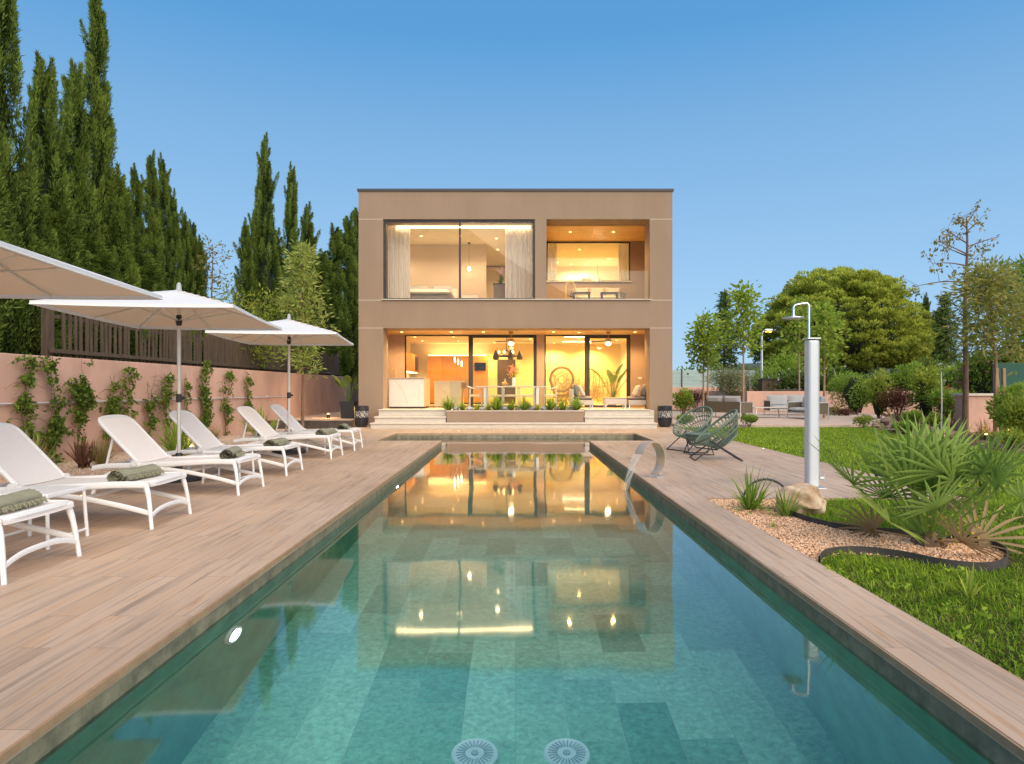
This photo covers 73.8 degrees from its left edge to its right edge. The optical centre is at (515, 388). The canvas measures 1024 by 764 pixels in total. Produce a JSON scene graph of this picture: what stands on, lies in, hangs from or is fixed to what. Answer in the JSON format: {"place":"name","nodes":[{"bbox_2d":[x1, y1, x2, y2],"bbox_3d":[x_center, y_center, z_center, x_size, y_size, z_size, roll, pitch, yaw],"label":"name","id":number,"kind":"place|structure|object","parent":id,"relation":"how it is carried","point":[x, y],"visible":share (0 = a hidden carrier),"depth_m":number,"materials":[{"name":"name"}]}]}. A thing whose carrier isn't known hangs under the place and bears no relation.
{"place":"outdoors","nodes":[
{"label":"outdoors","id":0,"kind":"place"},
{"bbox_2d":[0,429,310,483],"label":"gravel strip","id":1,"kind":"object","parent":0,"point":[3,479],"visible":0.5,"depth_m":11.33,"materials":[{"name":"gravel"}]},
{"bbox_2d":[5,354,47,440],"bbox_3d":[-7.371,0.398,10.332,0.180,1.861,0.994,0,0,0],"label":"climbing plant","id":2,"kind":"object","parent":1,"relation":"on","point":[25,401],"visible":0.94,"depth_m":10.32,"materials":[{"name":"green plant"}]},
{"bbox_2d":[35,356,74,463],"bbox_3d":[-7.362,0.382,10.976,0.180,1.792,1.027,0,0,0],"label":"climbing plant","id":3,"kind":"object","parent":1,"relation":"on","point":[58,430],"visible":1,"depth_m":10.91,"materials":[{"name":"green plant"}]},
{"bbox_2d":[60,359,100,456],"bbox_3d":[-7.356,0.344,11.600,0.218,1.714,1.010,0,0,0],"label":"climbing plant","id":4,"kind":"object","parent":1,"relation":"on","point":[84,395],"visible":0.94,"depth_m":11.58,"materials":[{"name":"green plant"}]},
{"bbox_2d":[115,367,141,418],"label":"climbing plant","id":5,"kind":"object","parent":1,"relation":"on","point":[129,390],"visible":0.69,"depth_m":13.06,"materials":[{"name":"green plant"}]},
{"bbox_2d":[143,408,216,454],"bbox_3d":[-6.094,0.743,12.294,1.614,0.920,1.451,0,0,8],"label":"spiky plant","id":6,"kind":"object","parent":1,"relation":"on","point":[172,443],"visible":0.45,"depth_m":12.29,"materials":[{"name":"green plant"}]},
{"bbox_2d":[194,360,214,429],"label":"climbing plant","id":7,"kind":"object","parent":1,"relation":"on","point":[204,390],"visible":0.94,"depth_m":16.23,"materials":[{"name":"green plant"}]},
{"bbox_2d":[270,238,341,427],"bbox_3d":[-6.227,-1.613,20.051,1.991,5.627,1.710,0,0,-28],"label":"young tree","id":8,"kind":"object","parent":1,"relation":"on","point":[302,357],"visible":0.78,"depth_m":19.89,"materials":[{"name":"green plant"}]},
{"bbox_2d":[280,411,355,426],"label":"gravel terrace","id":9,"kind":"structure","parent":0,"point":[335,415],"depth_m":23.05,"materials":[{"name":"beige gravel"}]},
{"bbox_2d":[332,371,358,418],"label":"potted strelitzia","id":10,"kind":"object","parent":9,"relation":"on","point":[347,409],"visible":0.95,"depth_m":22.19,"materials":[{"name":"plant"}]},
{"bbox_2d":[350,382,358,405],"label":"raised ground","id":11,"kind":"structure","parent":0,"point":[355,396],"depth_m":32.92,"materials":[{"name":"soil"}]},
{"bbox_2d":[0,54,28,352],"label":"cypress tree","id":12,"kind":"object","parent":11,"relation":"on","point":[5,196],"visible":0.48,"depth_m":11.71,"materials":[{"name":"green plant"}]},
{"bbox_2d":[0,0,41,354],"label":"cypress tree","id":13,"kind":"object","parent":11,"relation":"on","point":[9,16],"visible":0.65,"depth_m":12.31,"materials":[{"name":"green plant"}]},
{"bbox_2d":[3,162,77,356],"bbox_3d":[-9.454,-2.247,12.954,2.254,4.095,2.020,0,0,36],"label":"cypress tree","id":14,"kind":"object","parent":11,"relation":"on","point":[44,243],"visible":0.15,"depth_m":12.85,"materials":[{"name":"green plant"}]},
{"bbox_2d":[11,50,82,325],"bbox_3d":[-9.605,-3.551,13.861,1.443,6.701,1.610,0,0,33],"label":"cypress tree","id":15,"kind":"object","parent":11,"relation":"on","point":[47,128],"visible":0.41,"depth_m":13.79,"materials":[{"name":"green plant"}]},
{"bbox_2d":[40,183,99,358],"bbox_3d":[-9.348,-2.197,13.999,2.020,3.994,2.254,0,0,-45],"label":"cypress tree","id":16,"kind":"object","parent":11,"relation":"on","point":[76,238],"visible":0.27,"depth_m":13.86,"materials":[{"name":"green plant"}]},
{"bbox_2d":[51,57,106,245],"bbox_3d":[-9.918,-3.812,15.367,1.443,7.223,1.610,0,0,-2],"label":"cypress tree","id":17,"kind":"object","parent":11,"relation":"on","point":[77,131],"visible":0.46,"depth_m":15.21,"materials":[{"name":"green plant"}]},
{"bbox_2d":[78,0,119,250],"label":"cypress tree","id":18,"kind":"object","parent":11,"relation":"on","point":[102,128],"visible":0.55,"depth_m":15.86,"materials":[{"name":"green plant"}]},
{"bbox_2d":[78,233,149,361],"bbox_3d":[-9.233,-1.783,14.909,2.737,3.166,2.453,0,0,27],"label":"cypress tree","id":19,"kind":"object","parent":11,"relation":"on","point":[101,257],"visible":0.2,"depth_m":14.76,"materials":[{"name":"green plant"}]},
{"bbox_2d":[100,165,158,361],"bbox_3d":[-9.263,-2.711,15.963,1.529,5.022,1.371,0,0,20],"label":"cypress tree","id":20,"kind":"object","parent":11,"relation":"on","point":[120,212],"visible":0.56,"depth_m":15.82,"materials":[{"name":"green plant"}]},
{"bbox_2d":[126,162,150,256],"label":"cypress tree","id":21,"kind":"object","parent":11,"relation":"on","point":[139,235],"visible":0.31,"depth_m":17.19,"materials":[{"name":"green plant"}]},
{"bbox_2d":[140,149,165,290],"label":"cypress tree","id":22,"kind":"object","parent":11,"relation":"on","point":[153,230],"visible":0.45,"depth_m":18.11,"materials":[{"name":"green plant"}]},
{"bbox_2d":[154,152,171,290],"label":"cypress tree","id":23,"kind":"object","parent":11,"relation":"on","point":[165,190],"visible":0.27,"depth_m":19.66,"materials":[{"name":"green plant"}]},
{"bbox_2d":[130,246,197,363],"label":"cypress tree","id":24,"kind":"object","parent":11,"relation":"on","point":[148,269],"visible":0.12,"depth_m":16.78,"materials":[{"name":"green plant"}]},
{"bbox_2d":[162,188,185,362],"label":"cypress tree","id":25,"kind":"object","parent":11,"relation":"on","point":[173,255],"visible":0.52,"depth_m":19.43,"materials":[{"name":"green plant"}]},
{"bbox_2d":[178,206,197,365],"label":"cypress tree","id":26,"kind":"object","parent":11,"relation":"on","point":[185,248],"visible":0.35,"depth_m":20.53,"materials":[{"name":"green plant"}]},
{"bbox_2d":[41,299,339,375],"bbox_3d":[-8.170,-0.920,21.721,0.180,1.351,19.710,0,0,0],"label":"picket fence","id":27,"kind":"object","parent":11,"relation":"on","point":[219,352],"visible":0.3,"depth_m":15.78,"materials":[{"name":"brown wood"}]},
{"bbox_2d":[189,234,209,366],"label":"cypress tree","id":28,"kind":"object","parent":11,"relation":"on","point":[200,276],"visible":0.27,"depth_m":21.43,"materials":[{"name":"green plant"}]},
{"bbox_2d":[188,232,243,304],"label":"russet tree","id":29,"kind":"object","parent":11,"relation":"on","point":[212,268],"visible":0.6,"depth_m":21.59,"materials":[{"name":"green plant"}]},
{"bbox_2d":[231,217,259,314],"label":"cypress tree","id":30,"kind":"object","parent":11,"relation":"on","point":[245,255],"visible":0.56,"depth_m":24.89,"materials":[{"name":"green plant"}]},
{"bbox_2d":[209,280,301,369],"bbox_3d":[-8.141,-1.831,21.261,2.954,3.185,2.888,0,0,-35],"label":"loose shrub","id":31,"kind":"object","parent":11,"relation":"on","point":[267,347],"visible":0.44,"depth_m":21.29,"materials":[{"name":"green plant"}]},
{"bbox_2d":[247,131,283,321],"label":"cypress tree","id":32,"kind":"object","parent":11,"relation":"on","point":[264,207],"visible":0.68,"depth_m":25.42,"materials":[{"name":"green plant"}]},
{"bbox_2d":[281,161,306,321],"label":"cypress tree","id":33,"kind":"object","parent":11,"relation":"on","point":[290,220],"visible":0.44,"depth_m":32.16,"materials":[{"name":"green plant"}]},
{"bbox_2d":[297,201,320,324],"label":"cypress tree","id":34,"kind":"object","parent":11,"relation":"on","point":[307,227],"visible":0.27,"depth_m":33.97,"materials":[{"name":"green plant"}]},
{"bbox_2d":[304,248,349,375],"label":"cypress tree","id":35,"kind":"object","parent":11,"relation":"on","point":[326,274],"visible":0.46,"depth_m":32.15,"materials":[{"name":"green plant"}]},
{"bbox_2d":[327,223,354,376],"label":"cypress tree","id":36,"kind":"object","parent":11,"relation":"on","point":[338,251],"visible":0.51,"depth_m":35.44,"materials":[{"name":"green plant"}]},
{"bbox_2d":[338,212,358,380],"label":"cypress tree","id":37,"kind":"object","parent":11,"relation":"on","point":[351,272],"visible":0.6,"depth_m":37.34,"materials":[{"name":"green plant"}]},
{"bbox_2d":[0,426,1023,763],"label":"pool deck","id":38,"kind":"structure","parent":0,"point":[124,588],"depth_m":4.76,"materials":[{"name":"wood"}]},
{"bbox_2d":[0,500,81,585],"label":"sun lounger","id":39,"kind":"object","parent":38,"relation":"on","point":[14,519],"visible":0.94,"depth_m":4.60,"materials":[{"name":"white plastic"}]},
{"bbox_2d":[0,488,47,514],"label":"rolled towel","id":40,"kind":"object","parent":39,"relation":"on","point":[20,500],"visible":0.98,"depth_m":4.56,"materials":[{"name":"fabric"}]},
{"bbox_2d":[0,485,88,549],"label":"side table","id":41,"kind":"object","parent":38,"relation":"on","point":[48,492],"visible":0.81,"depth_m":5.38,"materials":[{"name":"white plastic"}]},
{"bbox_2d":[0,241,162,299],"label":"parasol","id":42,"kind":"object","parent":38,"relation":"on","point":[26,274],"visible":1,"depth_m":6.40,"materials":[{"name":"fabric"}]},
{"bbox_2d":[0,422,191,529],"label":"sun lounger","id":43,"kind":"object","parent":38,"relation":"on","point":[25,460],"visible":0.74,"depth_m":6.15,"materials":[{"name":"white plastic"}]},
{"bbox_2d":[105,464,163,481],"bbox_3d":[-3.397,0.770,6.136,0.232,0.134,0.552,0,0,8],"label":"rolled towel","id":44,"kind":"object","parent":43,"relation":"on","point":[139,472],"visible":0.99,"depth_m":6.04,"materials":[{"name":"green fabric"}]},
{"bbox_2d":[28,282,281,482],"bbox_3d":[-4.400,-0.095,8.920,2.078,2.590,3.021,0,0,-9],"label":"parasol","id":45,"kind":"object","parent":38,"relation":"on","point":[178,309],"visible":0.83,"depth_m":8.90,"materials":[{"name":"fabric"}]},
{"bbox_2d":[90,414,264,495],"bbox_3d":[-3.930,0.758,8.014,1.702,0.899,0.751,0,0,1],"label":"sun lounger","id":46,"kind":"object","parent":38,"relation":"on","point":[133,440],"visible":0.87,"depth_m":7.89,"materials":[{"name":"white plastic"}]},
{"bbox_2d":[165,410,302,475],"bbox_3d":[-3.980,0.758,9.709,1.702,0.899,0.752,0,0,-1],"label":"sun lounger","id":47,"kind":"object","parent":38,"relation":"on","point":[198,433],"visible":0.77,"depth_m":9.65,"materials":[{"name":"white plastic"}]},
{"bbox_2d":[205,314,353,454],"bbox_3d":[-4.200,-0.095,12.650,2.078,2.590,3.021,0,0,-8],"label":"parasol","id":48,"kind":"object","parent":38,"relation":"on","point":[292,333],"visible":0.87,"depth_m":12.63,"materials":[{"name":"fabric"}]},
{"bbox_2d":[234,406,342,458],"bbox_3d":[-3.960,0.758,11.958,1.702,0.899,0.751,0,0,1],"label":"sun lounger","id":49,"kind":"object","parent":38,"relation":"on","point":[259,424],"visible":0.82,"depth_m":11.80,"materials":[{"name":"white plastic"}]},
{"bbox_2d":[270,404,362,450],"bbox_3d":[-3.940,0.758,13.486,1.702,0.899,0.751,0,0,-1],"label":"sun lounger","id":50,"kind":"object","parent":38,"relation":"on","point":[281,413],"visible":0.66,"depth_m":13.38,"materials":[{"name":"white plastic"}]},
{"bbox_2d":[5,435,1023,763],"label":"pool basin","id":51,"kind":"object","parent":38,"relation":"in","point":[49,741],"visible":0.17,"depth_m":3.39,"materials":[{"name":"tile"}]},
{"bbox_2d":[0,433,1023,763],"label":"pool coping","id":52,"kind":"object","parent":51,"relation":"on","point":[152,649],"visible":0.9,"depth_m":3.23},
{"bbox_2d":[357,189,673,428],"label":"modern house","id":53,"kind":"structure","parent":38,"relation":"on","point":[586,231],"depth_m":22.00,"materials":[{"name":"paint"}]},
{"bbox_2d":[388,228,409,297],"bbox_3d":[-4.085,-4.125,22.981,1.070,2.510,0.125,0,0,0],"label":"curtain","id":54,"kind":"object","parent":53,"relation":"hanging from","point":[399,263],"visible":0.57,"depth_m":22.98,"materials":[{"name":"beige fabric"}]},
{"bbox_2d":[389,378,429,408],"bbox_3d":[-3.660,0.159,23.680,1.200,1.043,1.560,0,0,0],"label":"bar counter","id":55,"kind":"object","parent":53,"relation":"on","point":[409,393],"visible":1,"depth_m":22.94,"materials":[{"name":"stone"}]},
{"bbox_2d":[410,286,457,297],"bbox_3d":[-3.200,-3.335,25.040,2.000,0.969,2.080,0,0,0],"label":"bed","id":56,"kind":"object","parent":53,"relation":"on","point":[433,292],"visible":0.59,"depth_m":24.16,"materials":[{"name":"fabric"}]},
{"bbox_2d":[410,245,485,297],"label":"interior wall","id":57,"kind":"structure","parent":53,"relation":"attached to","point":[433,265],"depth_m":26.10,"materials":[{"name":"beige paint"}]},
{"bbox_2d":[434,381,464,405],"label":"kitchen island","id":58,"kind":"structure","parent":53,"relation":"on","point":[451,389],"depth_m":26.45,"materials":[{"name":"stone"}]},
{"bbox_2d":[427,356,487,403],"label":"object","id":59,"kind":"object","parent":53,"relation":"on","point":[443,368],"visible":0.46,"depth_m":29.95,"materials":[{"name":"wood"}]},
{"bbox_2d":[384,220,534,298],"bbox_3d":[-1.815,-4.170,22.110,4.870,2.570,0.100,0,0,0],"label":"bedroom window","id":60,"kind":"structure","parent":53,"relation":"in","point":[385,221],"depth_m":22.06,"materials":[{"name":"metal"}]},
{"bbox_2d":[470,335,536,406],"bbox_3d":[-0.440,-0.629,24.565,2.396,2.614,0.090,0,0,0],"label":"sliding door","id":61,"kind":"structure","parent":53,"relation":"in","point":[534,337],"depth_m":24.52,"materials":[{"name":"metal"}]},
{"bbox_2d":[497,360,514,403],"bbox_3d":[-0.410,-0.310,30.675,0.820,1.980,0.050,0,0,0],"label":"inner door","id":62,"kind":"structure","parent":53,"relation":"in","point":[502,365],"depth_m":30.65,"materials":[{"name":"brown wood"}]},
{"bbox_2d":[505,228,531,297],"bbox_3d":[0.125,-4.125,22.981,0.950,2.510,0.125,0,0,0],"label":"curtain","id":63,"kind":"object","parent":53,"relation":"hanging from","point":[518,263],"visible":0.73,"depth_m":22.99,"materials":[{"name":"beige fabric"}]},
{"bbox_2d":[586,335,629,406],"bbox_3d":[3.335,-0.629,24.565,1.586,2.614,0.090,0,0,0],"label":"sliding door","id":64,"kind":"structure","parent":53,"relation":"in","point":[588,337],"depth_m":24.52,"materials":[{"name":"metal"}]},
{"bbox_2d":[667,406,717,451],"bbox_3d":[3.445,0.772,13.309,0.779,0.852,0.841,0,0,-28],"label":"cord chair","id":65,"kind":"object","parent":38,"relation":"on","point":[703,427],"visible":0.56,"depth_m":13.51,"materials":[{"name":"green metal"}]},
{"bbox_2d":[690,409,742,460],"bbox_3d":[3.387,0.772,11.548,0.779,0.852,0.841,0,0,6],"label":"cord chair","id":66,"kind":"object","parent":38,"relation":"on","point":[707,441],"visible":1,"depth_m":11.35,"materials":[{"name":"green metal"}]},
{"bbox_2d":[782,302,826,488],"bbox_3d":[3.479,0.076,8.250,0.489,2.248,0.250,0,0,0],"label":"garden shower","id":67,"kind":"object","parent":38,"relation":"on","point":[812,406],"visible":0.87,"depth_m":8.18,"materials":[{"name":"metal"}]},
{"bbox_2d":[4,0,1023,369],"label":"sky","id":68,"kind":"structure","parent":0,"point":[788,137],"materials":[{"name":"blue"}]},
{"bbox_2d":[34,438,996,763],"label":"water","id":69,"kind":"structure","parent":0,"point":[514,600],"depth_m":3.37,"materials":[{"name":"teal liquid"}]},
{"bbox_2d":[672,411,884,427],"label":"patio","id":70,"kind":"structure","parent":0,"point":[773,419],"depth_m":24.30,"materials":[{"name":"beige stone"}]},
{"bbox_2d":[683,325,725,413],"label":"young plane tree","id":71,"kind":"object","parent":70,"relation":"on","point":[701,366],"visible":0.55,"depth_m":30.88,"materials":[{"name":"green plant"}]},
{"bbox_2d":[685,307,731,413],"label":"young plane tree","id":72,"kind":"object","parent":70,"relation":"on","point":[707,323],"visible":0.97,"depth_m":30.36,"materials":[{"name":"green plant"}]},
{"bbox_2d":[703,395,752,416],"bbox_3d":[8.301,0.708,26.701,0.797,0.863,1.800,0,0,-35],"label":"garden sofa","id":73,"kind":"object","parent":70,"relation":"on","point":[715,404],"visible":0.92,"depth_m":26.30,"materials":[{"name":"fabric"}]},
{"bbox_2d":[714,279,769,414],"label":"young plane tree","id":74,"kind":"object","parent":70,"relation":"on","point":[742,298],"visible":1,"depth_m":26.36,"materials":[{"name":"green plant"}]},
{"bbox_2d":[798,299,852,417],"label":"young plane tree","id":75,"kind":"object","parent":70,"relation":"on","point":[824,329],"visible":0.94,"depth_m":26.06,"materials":[{"name":"green plant"}]},
{"bbox_2d":[672,409,1023,454],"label":"planting bed","id":76,"kind":"object","parent":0,"point":[973,438],"visible":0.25,"depth_m":17.13,"materials":[{"name":"soil"}]},
{"bbox_2d":[672,387,757,408],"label":"garden wall","id":77,"kind":"structure","parent":76,"relation":"on","point":[675,389],"depth_m":40.00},
{"bbox_2d":[672,369,759,386],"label":"fence","id":78,"kind":"object","parent":77,"relation":"on","point":[681,378],"visible":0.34,"depth_m":40.09,"materials":[{"name":"white metal"}]},
{"bbox_2d":[705,288,742,369],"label":"conifer","id":79,"kind":"object","parent":76,"relation":"on","point":[727,354],"visible":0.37,"depth_m":51.74,"materials":[{"name":"green plant"}]},
{"bbox_2d":[698,363,762,395],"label":"olive tree","id":80,"kind":"object","parent":76,"relation":"on","point":[728,379],"visible":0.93,"depth_m":34.27,"materials":[{"name":"green plant"}]},
{"bbox_2d":[757,348,803,373],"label":"green shrub","id":81,"kind":"object","parent":76,"relation":"on","point":[789,363],"visible":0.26,"depth_m":40.55,"materials":[{"name":"green plant"}]},
{"bbox_2d":[776,294,812,390],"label":"young plane tree","id":82,"kind":"object","parent":76,"relation":"on","point":[799,343],"visible":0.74,"depth_m":33.98,"materials":[{"name":"green plant"}]},
{"bbox_2d":[756,364,850,390],"bbox_3d":[15.621,-0.079,36.929,5.250,2.699,2.616,0,0,0],"label":"flowering shrub","id":83,"kind":"object","parent":76,"relation":"on","point":[790,381],"visible":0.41,"depth_m":36.50,"materials":[{"name":"green plant"}]},
{"bbox_2d":[709,391,937,413],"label":"garden wall","id":84,"kind":"structure","parent":76,"relation":"on","point":[756,398],"depth_m":33.00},
{"bbox_2d":[746,265,938,376],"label":"stone pine","id":85,"kind":"object","parent":76,"relation":"on","point":[866,300],"visible":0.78,"depth_m":46.25,"materials":[{"name":"green plant"}]},
{"bbox_2d":[825,370,873,414],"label":"round shrub","id":86,"kind":"object","parent":76,"relation":"on","point":[855,400],"visible":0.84,"depth_m":29.86,"materials":[{"name":"green plant"}]},
{"bbox_2d":[862,371,893,417],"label":"citrus shrub","id":87,"kind":"object","parent":76,"relation":"on","point":[877,385],"visible":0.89,"depth_m":25.84,"materials":[{"name":"green plant"}]},
{"bbox_2d":[875,386,918,420],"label":"shrub","id":88,"kind":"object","parent":76,"relation":"on","point":[898,400],"depth_m":25.32,"materials":[{"name":"red plant"}]},
{"bbox_2d":[907,365,944,416],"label":"citrus shrub","id":89,"kind":"object","parent":76,"relation":"on","point":[921,384],"visible":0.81,"depth_m":22.38,"materials":[{"name":"green plant"}]},
{"bbox_2d":[931,291,962,365],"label":"conifer","id":90,"kind":"object","parent":76,"relation":"on","point":[943,354],"visible":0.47,"depth_m":51.75,"materials":[{"name":"green plant"}]},
{"bbox_2d":[900,199,999,433],"bbox_3d":[11.846,-1.941,18.504,2.616,6.344,1.439,0,0,0],"label":"sparse tree","id":91,"kind":"object","parent":76,"relation":"on","point":[965,404],"visible":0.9,"depth_m":18.47,"materials":[{"name":"green plant"}]},
{"bbox_2d":[923,385,977,427],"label":"oleander","id":92,"kind":"object","parent":76,"relation":"on","point":[948,404],"visible":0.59,"depth_m":21.48,"materials":[{"name":"green plant"}]},
{"bbox_2d":[925,254,1023,438],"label":"leaning tree","id":93,"kind":"object","parent":76,"relation":"on","point":[988,291],"visible":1,"depth_m":16.77,"materials":[{"name":"green plant"}]},
{"bbox_2d":[951,338,1002,392],"bbox_3d":[15.415,-0.261,22.665,1.378,2.992,1.585,0,0,-13],"label":"bougainvillea","id":94,"kind":"object","parent":76,"relation":"on","point":[980,381],"visible":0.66,"depth_m":22.31,"materials":[{"name":"green plant"}]},
{"bbox_2d":[951,393,1022,431],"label":"wall pier","id":95,"kind":"structure","parent":76,"relation":"on","point":[977,406],"depth_m":19.10,"materials":[{"name":"paint"}]},
{"bbox_2d":[984,381,1023,431],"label":"broad shrub","id":96,"kind":"object","parent":76,"relation":"on","point":[1013,390],"visible":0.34,"depth_m":16.00,"materials":[{"name":"green plant"}]},
{"bbox_2d":[992,361,1023,392],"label":"green screen","id":97,"kind":"object","parent":76,"relation":"on","point":[1012,378],"visible":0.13,"depth_m":20.79,"materials":[{"name":"fabric"}]},
{"bbox_2d":[994,387,1023,432],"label":"broad shrub","id":98,"kind":"object","parent":76,"relation":"on","point":[1015,408],"visible":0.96,"depth_m":13.95,"materials":[{"name":"green plant"}]},
{"bbox_2d":[679,426,1023,679],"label":"lawn","id":99,"kind":"structure","parent":0,"point":[998,661],"depth_m":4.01,"materials":[{"name":"plant"}]},
{"bbox_2d":[810,491,1023,657],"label":"clover","id":100,"kind":"object","parent":99,"relation":"on","point":[945,611],"visible":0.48,"depth_m":4.17,"materials":[{"name":"green plant"}]},
{"bbox_2d":[711,499,1004,561],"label":"gravel","id":101,"kind":"structure","parent":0,"point":[949,552],"depth_m":5.51,"materials":[{"name":"beige gravel"}]},
{"bbox_2d":[715,464,797,513],"bbox_3d":[2.424,0.993,6.867,0.874,0.517,0.846,0,0,24],"label":"strappy plant","id":102,"kind":"object","parent":101,"relation":"on","point":[749,501],"visible":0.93,"depth_m":6.82,"materials":[{"name":"green plant"}]},
{"bbox_2d":[775,482,826,515],"bbox_3d":[2.820,1.111,6.747,0.454,0.348,0.419,0,0,28],"label":"boulder","id":103,"kind":"object","parent":101,"relation":"on","point":[813,501],"visible":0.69,"depth_m":6.61,"materials":[{"name":"stone"}]},
{"bbox_2d":[790,511,1008,572],"bbox_3d":[3.028,1.212,5.488,1.383,0.096,1.931,0,0,15],"label":"bed edging","id":104,"kind":"object","parent":101,"relation":"on","point":[1002,563],"visible":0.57,"depth_m":4.95,"materials":[{"name":"metal"}]},
{"bbox_2d":[806,407,1023,561],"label":"fan palm","id":105,"kind":"object","parent":101,"relation":"on","point":[921,475],"visible":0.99,"depth_m":5.13,"materials":[{"name":"green plant"}]},
{"label":"ground","id":106,"kind":"structure","parent":0,"visible":0},
{"bbox_2d":[0,353,349,462],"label":"boundary wall","id":107,"kind":"structure","parent":106,"relation":"on","point":[322,395],"depth_m":14.06,"materials":[{"name":"pink paint"}]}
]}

